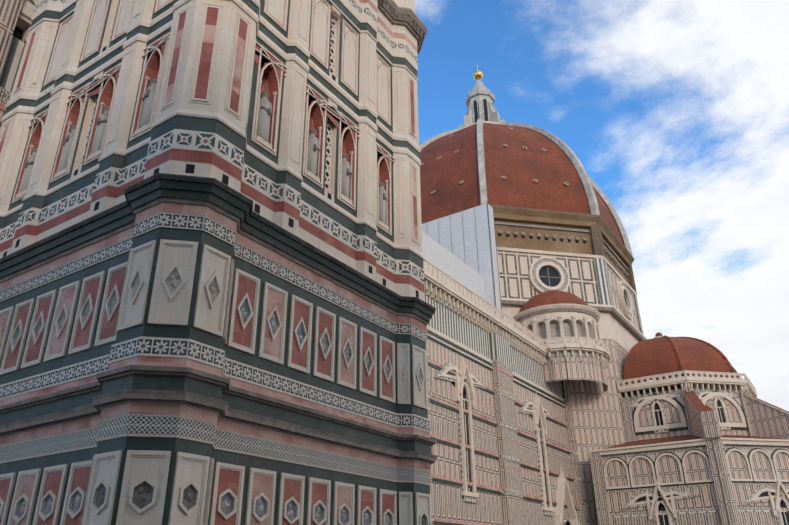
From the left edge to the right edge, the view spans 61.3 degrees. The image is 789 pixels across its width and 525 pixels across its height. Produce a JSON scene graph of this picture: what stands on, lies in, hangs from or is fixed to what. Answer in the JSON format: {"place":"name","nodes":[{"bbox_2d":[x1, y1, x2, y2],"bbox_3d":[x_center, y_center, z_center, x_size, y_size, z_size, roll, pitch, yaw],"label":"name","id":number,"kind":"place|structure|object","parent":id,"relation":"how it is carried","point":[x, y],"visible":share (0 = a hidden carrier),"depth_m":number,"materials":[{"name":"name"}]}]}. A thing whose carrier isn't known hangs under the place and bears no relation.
{"place":"outdoors","nodes":[
{"label":"outdoors","id":0,"kind":"place"},
{"bbox_2d":[415,0,788,411],"label":"sky","id":1,"kind":"structure","parent":0,"point":[677,111],"materials":[{"name":"blue"}]},
{"label":"paving","id":2,"kind":"structure","parent":0,"visible":0},
{"bbox_2d":[0,0,436,524],"bbox_3d":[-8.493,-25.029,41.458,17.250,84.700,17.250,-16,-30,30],"label":"campanile","id":3,"kind":"structure","parent":2,"relation":"on","point":[215,309],"depth_m":22.97,"materials":[{"name":"white stone"}]},
{"bbox_2d":[20,79,387,223],"bbox_3d":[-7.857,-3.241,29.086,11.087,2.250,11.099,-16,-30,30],"label":"statues","id":4,"kind":"object","parent":3,"relation":"in","point":[264,117],"visible":0.69,"depth_m":26.03,"materials":[{"name":"white stone"}]},
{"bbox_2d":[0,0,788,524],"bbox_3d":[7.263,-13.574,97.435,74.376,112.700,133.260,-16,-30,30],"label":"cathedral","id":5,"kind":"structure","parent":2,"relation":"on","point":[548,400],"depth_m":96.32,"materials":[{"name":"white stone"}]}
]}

